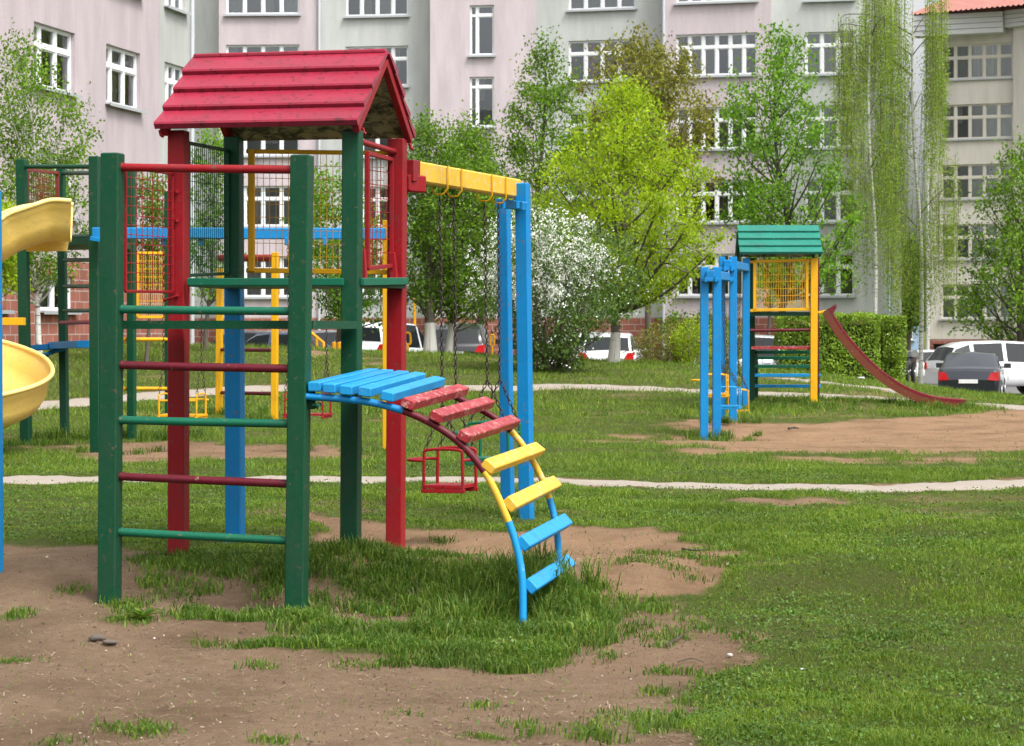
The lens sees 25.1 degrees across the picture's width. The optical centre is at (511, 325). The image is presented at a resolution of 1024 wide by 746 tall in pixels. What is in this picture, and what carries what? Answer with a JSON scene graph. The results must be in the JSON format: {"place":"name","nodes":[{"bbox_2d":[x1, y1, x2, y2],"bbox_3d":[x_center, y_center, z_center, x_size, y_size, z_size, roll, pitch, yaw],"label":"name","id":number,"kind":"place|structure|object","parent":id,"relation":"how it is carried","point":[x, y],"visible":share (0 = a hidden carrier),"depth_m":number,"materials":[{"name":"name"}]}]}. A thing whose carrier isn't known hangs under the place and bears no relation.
{"place":"outdoors","nodes":[
{"label":"outdoors","id":0,"kind":"place"},
{"bbox_2d":[0,394,980,745],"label":"long grass","id":1,"kind":"structure","parent":0,"point":[464,596],"depth_m":13.39,"materials":[{"name":"green plant"}]},
{"bbox_2d":[0,331,1023,745],"bbox_3d":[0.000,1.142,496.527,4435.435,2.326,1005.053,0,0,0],"label":"ground","id":2,"kind":"structure","parent":0,"point":[1002,431],"depth_m":13.12,"materials":[{"name":"soil"}]},
{"bbox_2d":[0,190,3,572],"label":"blue post","id":3,"kind":"object","parent":2,"relation":"on","point":[1,468],"visible":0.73,"depth_m":14.31,"materials":[{"name":"metal"}]},
{"bbox_2d":[2,194,37,338],"bbox_3d":[-9.762,-0.602,43.922,1.406,3.945,1.412,0,0,0],"label":"shrub","id":4,"kind":"object","parent":2,"relation":"on","point":[10,265],"visible":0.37,"depth_m":43.96,"materials":[{"name":"green plant"}]},
{"bbox_2d":[2,198,73,428],"bbox_3d":[-6.303,0.091,26.831,2.119,3.073,2.814,0,0,-27],"label":"spiral slide","id":5,"kind":"object","parent":2,"relation":"on","point":[39,226],"visible":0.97,"depth_m":26.07,"materials":[{"name":"yellow plastic"}]},
{"bbox_2d":[0,17,104,352],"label":"young birch tree","id":6,"kind":"object","parent":2,"relation":"on","point":[14,122],"visible":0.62,"depth_m":46.85,"materials":[{"name":"green plant"}]},
{"bbox_2d":[16,156,167,452],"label":"play tower","id":7,"kind":"structure","parent":2,"relation":"on","point":[24,168],"depth_m":29.34,"materials":[{"name":"wood"}]},
{"bbox_2d":[0,0,194,344],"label":"apartment building","id":8,"kind":"structure","parent":2,"relation":"on","point":[129,59],"depth_m":56.75,"materials":[{"name":"paint"}]},
{"bbox_2d":[34,22,81,97],"bbox_3d":[-10.779,-6.225,54.020,0.450,1.550,2.503,0,0,12],"label":"window","id":9,"kind":"structure","parent":8,"relation":"in","point":[55,51],"depth_m":54.28,"materials":[{"name":"white plastic"}]},
{"bbox_2d":[36,153,81,220],"bbox_3d":[-10.780,-3.275,54.020,0.451,1.550,2.503,0,0,12],"label":"window","id":10,"kind":"structure","parent":8,"relation":"in","point":[75,219],"depth_m":54.69,"materials":[{"name":"white plastic"}]},
{"bbox_2d":[40,275,81,314],"bbox_3d":[-10.749,-0.725,54.156,0.451,0.910,2.147,0,0,12],"label":"window","id":11,"kind":"structure","parent":8,"relation":"in","point":[44,309],"depth_m":54.10,"materials":[{"name":"white plastic"}]},
{"bbox_2d":[105,45,146,113],"bbox_3d":[-9.866,-6.225,58.152,0.450,1.550,2.409,0,0,12],"label":"window","id":12,"kind":"structure","parent":8,"relation":"in","point":[116,70],"depth_m":58.33,"materials":[{"name":"white glass"}]},
{"bbox_2d":[165,63,181,101],"bbox_3d":[-9.203,-6.265,61.738,0.198,1.470,1.545,0,0,12],"label":"window","id":13,"kind":"structure","parent":8,"relation":"in","point":[170,70],"depth_m":61.84,"materials":[{"name":"white glass"}]},
{"bbox_2d":[164,0,191,15],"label":"window","id":14,"kind":"structure","parent":8,"relation":"in","point":[171,4],"depth_m":61.85,"materials":[{"name":"white glass"}]},
{"bbox_2d":[89,634,105,641],"bbox_3d":[-2.242,1.687,12.459,0.093,0.044,0.080,0,0,22],"label":"stone","id":15,"kind":"object","parent":2,"relation":"on","point":[96,637],"visible":0.97,"depth_m":12.43,"materials":[{"name":"grey stone"}]},
{"bbox_2d":[102,639,116,644],"bbox_3d":[-2.157,1.694,12.347,0.086,0.029,0.064,0,0,0],"label":"stone","id":16,"kind":"object","parent":2,"relation":"on","point":[109,641],"visible":1,"depth_m":12.33,"materials":[{"name":"beige stone"}]},
{"bbox_2d":[124,607,161,617],"bbox_3d":[-2.083,1.620,13.037,0.211,0.058,0.219,0,0,0],"label":"rosette weed","id":17,"kind":"object","parent":2,"relation":"on","point":[140,613],"visible":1,"depth_m":13.03,"materials":[{"name":"green plant"}]},
{"bbox_2d":[137,172,203,361],"bbox_3d":[-7.750,-1.252,49.955,2.127,4.470,1.725,0,0,0],"label":"young tree","id":18,"kind":"object","parent":2,"relation":"on","point":[161,214],"visible":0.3,"depth_m":49.89,"materials":[{"name":"green plant"}]},
{"bbox_2d":[191,128,247,349],"bbox_3d":[-7.210,-2.100,54.956,1.917,5.630,1.822,0,0,-23],"label":"young tree","id":19,"kind":"object","parent":2,"relation":"on","point":[211,293],"visible":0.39,"depth_m":54.95,"materials":[{"name":"green plant"}]},
{"bbox_2d":[90,220,386,448],"bbox_3d":[-3.265,0.268,27.698,3.576,3.084,0.150,0,0,-3],"label":"swing stand","id":20,"kind":"object","parent":2,"relation":"on","point":[95,236],"visible":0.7,"depth_m":27.70,"materials":[{"name":"blue metal"}]},
{"bbox_2d":[157,244,208,417],"bbox_3d":[-3.947,0.066,27.776,0.514,2.102,0.571,0,0,11],"label":"swing","id":21,"kind":"object","parent":20,"relation":"hanging from","point":[196,415],"visible":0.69,"depth_m":27.68,"materials":[{"name":"metal"}]},
{"bbox_2d":[283,246,332,418],"bbox_3d":[-2.439,0.061,27.776,0.514,2.092,0.571,0,0,11],"label":"swing","id":22,"kind":"object","parent":20,"relation":"hanging from","point":[323,415],"visible":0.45,"depth_m":27.66,"materials":[{"name":"metal"}]},
{"bbox_2d":[209,330,270,344],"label":"parked car","id":23,"kind":"object","parent":2,"relation":"on","point":[249,334],"depth_m":73.37,"materials":[{"name":"black paint"}]},
{"bbox_2d":[215,252,278,418],"bbox_3d":[-4.348,0.299,37.753,0.151,2.985,1.990,0,0,-36],"label":"ladder frame","id":24,"kind":"object","parent":2,"relation":"on","point":[273,350],"visible":0.69,"depth_m":37.22,"materials":[{"name":"yellow wood"}]},
{"bbox_2d":[312,332,324,347],"bbox_3d":[-5.168,0.415,61.000,0.429,0.594,0.078,0,0,0],"label":"railing","id":25,"kind":"object","parent":2,"relation":"on","point":[316,337],"visible":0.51,"depth_m":60.97,"materials":[{"name":"yellow metal"}]},
{"bbox_2d":[280,161,386,348],"bbox_3d":[-4.569,-1.343,62.022,3.369,6.280,3.718,0,0,0],"label":"young tree","id":26,"kind":"object","parent":2,"relation":"on","point":[333,308],"visible":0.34,"depth_m":61.85,"materials":[{"name":"green plant"}]},
{"bbox_2d":[97,49,575,620],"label":"play tower","id":27,"kind":"structure","parent":2,"relation":"on","point":[353,99],"depth_m":14.70,"materials":[{"name":"red wood"}]},
{"bbox_2d":[0,513,753,745],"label":"soil crumbs","id":28,"kind":"object","parent":2,"relation":"on","point":[250,719],"visible":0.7,"depth_m":11.14,"materials":[{"name":"brown soil"}]},
{"bbox_2d":[0,517,766,745],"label":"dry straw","id":29,"kind":"object","parent":2,"relation":"on","point":[343,681],"visible":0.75,"depth_m":11.09,"materials":[{"name":"beige plant"}]},
{"bbox_2d":[406,332,411,351],"bbox_3d":[-2.713,0.456,60.000,0.210,0.622,0.061,0,0,0],"label":"parking barrier","id":30,"kind":"object","parent":2,"relation":"on","point":[409,343],"visible":0.65,"depth_m":59.98,"materials":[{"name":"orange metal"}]},
{"bbox_2d":[373,100,490,352],"bbox_3d":[-2.122,-2.503,60.015,3.203,6.724,3.233,0,0,0],"label":"linden tree","id":31,"kind":"object","parent":2,"relation":"on","point":[421,290],"visible":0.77,"depth_m":59.74,"materials":[{"name":"green plant"}]},
{"bbox_2d":[407,100,514,352],"bbox_3d":[-1.318,-2.414,61.072,3.297,7.227,3.208,0,0,0],"label":"linden tree","id":32,"kind":"object","parent":2,"relation":"on","point":[449,316],"visible":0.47,"depth_m":60.81,"materials":[{"name":"green plant"}]},
{"bbox_2d":[407,160,533,519],"bbox_3d":[-0.254,0.365,17.085,0.384,3.025,2.559,0,0,15],"label":"swing stand","id":33,"kind":"object","parent":2,"relation":"on","point":[421,176],"visible":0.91,"depth_m":17.86,"materials":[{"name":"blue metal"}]},
{"bbox_2d":[407,195,477,493],"bbox_3d":[-0.502,0.127,16.593,0.488,2.130,0.350,0,0,11],"label":"swing","id":34,"kind":"object","parent":33,"relation":"hanging from","point":[462,487],"visible":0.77,"depth_m":16.47,"materials":[{"name":"metal"}]},
{"bbox_2d":[451,202,522,464],"bbox_3d":[-0.194,0.055,17.463,0.527,1.984,0.390,0,0,11],"label":"swing","id":35,"kind":"object","parent":33,"relation":"hanging from","point":[481,458],"visible":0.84,"depth_m":17.34,"materials":[{"name":"metal"}]},
{"bbox_2d":[436,108,524,324],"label":"maple tree","id":36,"kind":"object","parent":2,"relation":"on","point":[500,160],"visible":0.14,"depth_m":79.91,"materials":[{"name":"green plant"}]},
{"bbox_2d":[489,334,494,354],"bbox_3d":[-0.515,0.518,60.000,0.163,0.630,0.061,0,0,0],"label":"parking barrier","id":37,"kind":"object","parent":2,"relation":"on","point":[490,342],"visible":0.94,"depth_m":59.97,"materials":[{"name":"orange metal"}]},
{"bbox_2d":[478,25,597,337],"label":"maple tree","id":38,"kind":"object","parent":2,"relation":"on","point":[545,97],"visible":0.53,"depth_m":77.64,"materials":[{"name":"green plant"}]},
{"bbox_2d":[195,0,901,379],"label":"apartment building","id":39,"kind":"structure","parent":2,"relation":"on","point":[449,56],"depth_m":94.83,"materials":[{"name":"grey paint"}]},
{"bbox_2d":[223,140,299,157],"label":"window","id":40,"kind":"structure","parent":39,"relation":"in","point":[281,142],"depth_m":96.19,"materials":[{"name":"white glass"}]},
{"bbox_2d":[223,0,300,15],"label":"window","id":41,"kind":"structure","parent":39,"relation":"in","point":[233,7],"depth_m":96.31,"materials":[{"name":"white glass"}]},
{"bbox_2d":[226,45,299,52],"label":"window","id":42,"kind":"structure","parent":39,"relation":"in","point":[229,48],"depth_m":96.29,"materials":[{"name":"white glass"}]},
{"bbox_2d":[244,257,288,298],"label":"window","id":43,"kind":"structure","parent":39,"relation":"in","point":[248,293],"depth_m":96.26,"materials":[{"name":"white glass"}]},
{"bbox_2d":[244,186,289,227],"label":"window","id":44,"kind":"structure","parent":39,"relation":"in","point":[258,189],"depth_m":96.24,"materials":[{"name":"white glass"}]},
{"bbox_2d":[343,0,409,17],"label":"window","id":45,"kind":"structure","parent":39,"relation":"in","point":[383,8],"depth_m":96.83,"materials":[{"name":"white plastic"}]},
{"bbox_2d":[346,46,409,86],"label":"window","id":46,"kind":"structure","parent":39,"relation":"in","point":[395,50],"depth_m":96.66,"materials":[{"name":"white plastic"}]},
{"bbox_2d":[363,138,407,157],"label":"window","id":47,"kind":"structure","parent":39,"relation":"in","point":[365,148],"depth_m":96.92,"materials":[{"name":"white plastic"}]},
{"bbox_2d":[363,187,409,228],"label":"window","id":48,"kind":"structure","parent":39,"relation":"in","point":[374,188],"depth_m":96.74,"materials":[{"name":"white plastic"}]},
{"bbox_2d":[363,257,409,298],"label":"window","id":49,"kind":"structure","parent":39,"relation":"in","point":[375,276],"depth_m":96.76,"materials":[{"name":"white glass"}]},
{"bbox_2d":[413,298,415,325],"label":"gas pipe","id":50,"kind":"object","parent":39,"relation":"attached to","point":[414,316],"visible":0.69,"depth_m":94.86,"materials":[{"name":"yellow metal"}]},
{"bbox_2d":[467,5,495,56],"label":"window","id":51,"kind":"structure","parent":39,"relation":"in","point":[478,15],"depth_m":95.03,"materials":[{"name":"white plastic"}]},
{"bbox_2d":[468,77,495,128],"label":"window","id":52,"kind":"structure","parent":39,"relation":"in","point":[477,85],"depth_m":95.05,"materials":[{"name":"white plastic"}]},
{"bbox_2d":[569,112,614,152],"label":"window","id":53,"kind":"structure","parent":39,"relation":"in","point":[576,114],"depth_m":94.96,"materials":[{"name":"white plastic"}]},
{"bbox_2d":[565,39,635,83],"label":"window","id":54,"kind":"structure","parent":39,"relation":"in","point":[589,52],"depth_m":94.84,"materials":[{"name":"white plastic"}]},
{"bbox_2d":[565,0,636,11],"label":"window","id":55,"kind":"structure","parent":39,"relation":"in","point":[574,5],"depth_m":94.70,"materials":[{"name":"white glass"}]},
{"bbox_2d":[568,184,635,226],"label":"window","id":56,"kind":"structure","parent":39,"relation":"in","point":[633,207],"depth_m":94.80,"materials":[{"name":"white glass"}]},
{"bbox_2d":[676,180,753,224],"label":"window","id":57,"kind":"structure","parent":39,"relation":"in","point":[719,200],"depth_m":92.58,"materials":[{"name":"white plastic"}]},
{"bbox_2d":[673,254,757,297],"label":"window","id":58,"kind":"structure","parent":39,"relation":"in","point":[689,295],"depth_m":92.55,"materials":[{"name":"white plastic"}]},
{"bbox_2d":[673,0,758,4],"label":"window","id":59,"kind":"structure","parent":39,"relation":"in","point":[678,2],"depth_m":92.46,"materials":[{"name":"white glass"}]},
{"bbox_2d":[676,106,756,150],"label":"window","id":60,"kind":"structure","parent":39,"relation":"in","point":[723,125],"depth_m":92.55,"materials":[{"name":"white glass"}]},
{"bbox_2d":[676,32,758,77],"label":"window","id":61,"kind":"structure","parent":39,"relation":"in","point":[706,46],"depth_m":92.55,"materials":[{"name":"clear glass"}]},
{"bbox_2d":[803,253,854,297],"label":"window","id":62,"kind":"structure","parent":39,"relation":"in","point":[825,295],"depth_m":91.90,"materials":[{"name":"white glass"}]},
{"bbox_2d":[803,0,855,1],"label":"window","id":63,"kind":"structure","parent":39,"relation":"in","point":[803,0],"depth_m":91.77,"materials":[{"name":"white glass"}]},
{"bbox_2d":[803,31,855,75],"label":"window","id":64,"kind":"structure","parent":39,"relation":"in","point":[821,42],"depth_m":92.13,"materials":[{"name":"white glass"}]},
{"bbox_2d":[805,105,853,149],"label":"window","id":65,"kind":"structure","parent":39,"relation":"in","point":[825,112],"depth_m":92.04,"materials":[{"name":"white glass"}]},
{"bbox_2d":[805,179,853,223],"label":"window","id":66,"kind":"structure","parent":39,"relation":"in","point":[838,216],"depth_m":91.97,"materials":[{"name":"white glass"}]},
{"bbox_2d":[460,201,656,372],"bbox_3d":[1.028,-0.720,50.979,4.351,4.234,3.831,0,0,0],"label":"blossoming bush","id":67,"kind":"object","parent":2,"relation":"on","point":[555,352],"visible":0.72,"depth_m":50.40,"materials":[{"name":"white plant"}]},
{"bbox_2d":[499,66,733,362],"bbox_3d":[2.500,-2.679,57.201,5.930,7.478,6.464,0,0,0],"label":"linden tree","id":68,"kind":"object","parent":2,"relation":"on","point":[616,156],"visible":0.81,"depth_m":56.41,"materials":[{"name":"green plant"}]},
{"bbox_2d":[566,18,730,357],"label":"maple tree","id":69,"kind":"object","parent":2,"relation":"on","point":[658,58],"visible":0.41,"depth_m":81.22,"materials":[{"name":"green plant"}]},
{"bbox_2d":[620,321,698,363],"bbox_3d":[4.164,0.931,61.752,2.582,2.255,2.496,0,0,42],"label":"shrub","id":70,"kind":"object","parent":2,"relation":"on","point":[651,353],"visible":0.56,"depth_m":61.69,"materials":[{"name":"green plant"}]},
{"bbox_2d":[654,307,726,357],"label":"shrub","id":71,"kind":"object","parent":2,"relation":"on","point":[675,313],"visible":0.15,"depth_m":88.02,"materials":[{"name":"green plant"}]},
{"bbox_2d":[646,312,741,365],"bbox_3d":[4.888,0.530,60.856,1.669,1.894,3.154,0,0,-30],"label":"shrub","id":72,"kind":"object","parent":2,"relation":"on","point":[688,357],"visible":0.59,"depth_m":60.79,"materials":[{"name":"green plant"}]},
{"bbox_2d":[700,257,748,440],"bbox_3d":[3.528,0.495,37.396,0.333,3.210,7.322,0,0,10],"label":"swing stand","id":73,"kind":"object","parent":2,"relation":"on","point":[716,276],"visible":0.89,"depth_m":33.94,"materials":[{"name":"blue metal"}]},
{"bbox_2d":[690,357,729,396],"bbox_3d":[3.016,0.191,35.009,0.614,1.772,0.524,0,0,0],"label":"swing","id":74,"kind":"object","parent":73,"relation":"hanging from","point":[726,394],"visible":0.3,"depth_m":34.84,"materials":[{"name":"metal"}]},
{"bbox_2d":[708,281,741,408],"bbox_3d":[3.302,0.295,35.985,0.614,2.004,0.524,0,0,0],"label":"swing","id":75,"kind":"object","parent":73,"relation":"hanging from","point":[738,387],"visible":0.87,"depth_m":35.81,"materials":[{"name":"metal"}]},
{"bbox_2d":[727,270,748,412],"bbox_3d":[3.780,0.270,39.257,0.571,2.434,0.631,0,0,0],"label":"swing","id":76,"kind":"object","parent":73,"relation":"hanging from","point":[738,367],"visible":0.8,"depth_m":38.99,"materials":[{"name":"metal"}]},
{"bbox_2d":[708,316,762,366],"bbox_3d":[5.990,0.892,62.850,1.592,2.614,2.853,0,0,0],"label":"shrub","id":77,"kind":"object","parent":2,"relation":"on","point":[727,330],"visible":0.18,"depth_m":62.79,"materials":[{"name":"green plant"}]},
{"bbox_2d":[750,257,799,334],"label":"young tree","id":78,"kind":"object","parent":2,"relation":"on","point":[769,306],"visible":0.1,"depth_m":85.94,"materials":[{"name":"green plant"}]},
{"bbox_2d":[704,18,871,334],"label":"maple tree","id":79,"kind":"object","parent":2,"relation":"on","point":[763,152],"visible":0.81,"depth_m":73.50,"materials":[{"name":"green plant"}]},
{"bbox_2d":[772,311,881,379],"bbox_3d":[8.356,0.566,61.161,2.731,1.960,2.155,0,0,0],"label":"hedge","id":80,"kind":"object","parent":2,"relation":"on","point":[836,356],"visible":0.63,"depth_m":60.28,"materials":[{"name":"green plant"}]},
{"bbox_2d":[735,225,966,407],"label":"play tower","id":81,"kind":"structure","parent":2,"relation":"on","point":[778,241],"depth_m":41.05,"materials":[{"name":"yellow wood"}]},
{"bbox_2d":[824,0,909,350],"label":"weeping birch","id":82,"kind":"object","parent":2,"relation":"on","point":[892,190],"visible":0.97,"depth_m":85.64,"materials":[{"name":"green plant"}]},
{"bbox_2d":[874,314,906,381],"bbox_3d":[10.011,0.653,61.349,0.780,1.989,2.156,0,0,0],"label":"hedge","id":83,"kind":"object","parent":2,"relation":"on","point":[892,336],"visible":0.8,"depth_m":60.46,"materials":[{"name":"green plant"}]},
{"bbox_2d":[825,0,967,383],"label":"weeping birch","id":84,"kind":"object","parent":2,"relation":"on","point":[935,49],"visible":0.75,"depth_m":87.66,"materials":[{"name":"green plant"}]},
{"bbox_2d":[903,350,918,382],"bbox_3d":[10.779,1.101,62.498,0.420,0.947,1.652,0,0,7],"label":"motorcycle","id":85,"kind":"object","parent":2,"relation":"on","point":[911,362],"visible":0.75,"depth_m":61.98,"materials":[{"name":"metal"}]},
{"bbox_2d":[903,326,918,350],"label":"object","id":86,"kind":"structure","parent":2,"relation":"on","point":[914,344],"depth_m":150.00,"materials":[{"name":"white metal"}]},
{"bbox_2d":[902,232,925,350],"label":"deciduous tree","id":87,"kind":"object","parent":2,"relation":"on","point":[909,329],"visible":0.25,"depth_m":139.02,"materials":[{"name":"green plant"}]},
{"bbox_2d":[902,350,934,375],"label":"parked car","id":88,"kind":"object","parent":2,"relation":"on","point":[927,354],"visible":0.05,"depth_m":103.22,"materials":[{"name":"white paint"}]},
{"bbox_2d":[910,0,1023,349],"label":"apartment building","id":89,"kind":"structure","parent":2,"relation":"on","point":[985,65],"depth_m":113.18,"materials":[{"name":"beige paint"}]},
{"bbox_2d":[939,163,1012,200],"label":"window","id":90,"kind":"structure","parent":89,"relation":"in","point":[965,170],"depth_m":113.34,"materials":[{"name":"white glass"}]},
{"bbox_2d":[939,284,1012,319],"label":"window","id":91,"kind":"structure","parent":89,"relation":"in","point":[944,315],"depth_m":113.59,"materials":[{"name":"white glass"}]},
{"bbox_2d":[941,103,1012,140],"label":"window","id":92,"kind":"structure","parent":89,"relation":"in","point":[997,118],"depth_m":113.10,"materials":[{"name":"clear glass"}]},
{"bbox_2d":[941,224,1012,260],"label":"window","id":93,"kind":"structure","parent":89,"relation":"in","point":[960,235],"depth_m":113.34,"materials":[{"name":"white glass"}]},
{"bbox_2d":[942,42,1012,80],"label":"window","id":94,"kind":"structure","parent":89,"relation":"in","point":[971,61],"depth_m":113.29,"materials":[{"name":"clear glass"}]},
{"bbox_2d":[938,125,1023,341],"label":"deciduous tree","id":95,"kind":"object","parent":2,"relation":"on","point":[1015,240],"visible":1,"depth_m":83.93,"materials":[{"name":"green plant"}]},
{"bbox_2d":[0,341,1023,745],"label":"lawn grass","id":96,"kind":"structure","parent":0,"point":[782,547],"depth_m":18.78,"materials":[{"name":"green plant"}]},
{"bbox_2d":[3,475,1023,492],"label":"path","id":97,"kind":"structure","parent":0,"point":[912,487],"depth_m":21.88,"materials":[{"name":"grey concrete"}]},
{"bbox_2d":[38,384,1023,409],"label":"path","id":98,"kind":"structure","parent":0,"point":[83,402],"depth_m":45.10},
{"bbox_2d":[773,378,897,393],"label":"path","id":99,"kind":"structure","parent":0,"point":[823,382],"depth_m":49.85,"materials":[{"name":"grey concrete"}]},
{"bbox_2d":[902,0,938,330],"label":"sky","id":100,"kind":"structure","parent":0,"point":[918,4],"materials":[{"name":"white"}]},
{"bbox_2d":[918,384,1023,396],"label":"road","id":101,"kind":"structure","parent":0,"point":[1014,389],"depth_m":79.54,"materials":[{"name":"grey asphalt"}]},
{"bbox_2d":[245,332,331,348],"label":"parked car","id":102,"kind":"object","parent":101,"relation":"on","point":[265,338],"visible":0.01,"depth_m":72.03,"materials":[{"name":"blue paint"}]},
{"bbox_2d":[312,330,336,346],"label":"parked car","id":103,"kind":"object","parent":101,"relation":"on","point":[331,337],"depth_m":75.34,"materials":[{"name":"grey paint"}]},
{"bbox_2d":[340,322,423,352],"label":"parked car","id":104,"kind":"object","parent":101,"relation":"on","point":[370,340],"visible":0.03,"depth_m":70.03,"materials":[{"name":"white paint"}]},
{"bbox_2d":[435,322,498,354],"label":"parked car","id":105,"kind":"object","parent":101,"relation":"on","point":[471,340],"visible":0.06,"depth_m":70.84,"materials":[{"name":"white paint"}]},
{"bbox_2d":[579,332,647,360],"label":"parked car","id":106,"kind":"object","parent":101,"relation":"on","point":[601,348],"visible":0.09,"depth_m":69.09,"materials":[{"name":"white paint"}]},
{"bbox_2d":[696,334,779,368],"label":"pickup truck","id":107,"kind":"object","parent":101,"relation":"on","point":[767,340],"visible":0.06,"depth_m":68.74,"materials":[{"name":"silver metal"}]},
{"bbox_2d":[936,351,1010,393],"bbox_3d":[13.173,1.471,65.966,2.130,1.495,4.590,0,0,14],"label":"parked car","id":108,"kind":"object","parent":101,"relation":"on","point":[973,370],"visible":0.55,"depth_m":64.00,"materials":[{"name":"grey paint"}]},
{"bbox_2d":[923,340,1023,393],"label":"parked car","id":109,"kind":"object","parent":101,"relation":"on","point":[1012,352],"visible":0.2,"depth_m":72.18,"materials":[{"name":"white paint"}]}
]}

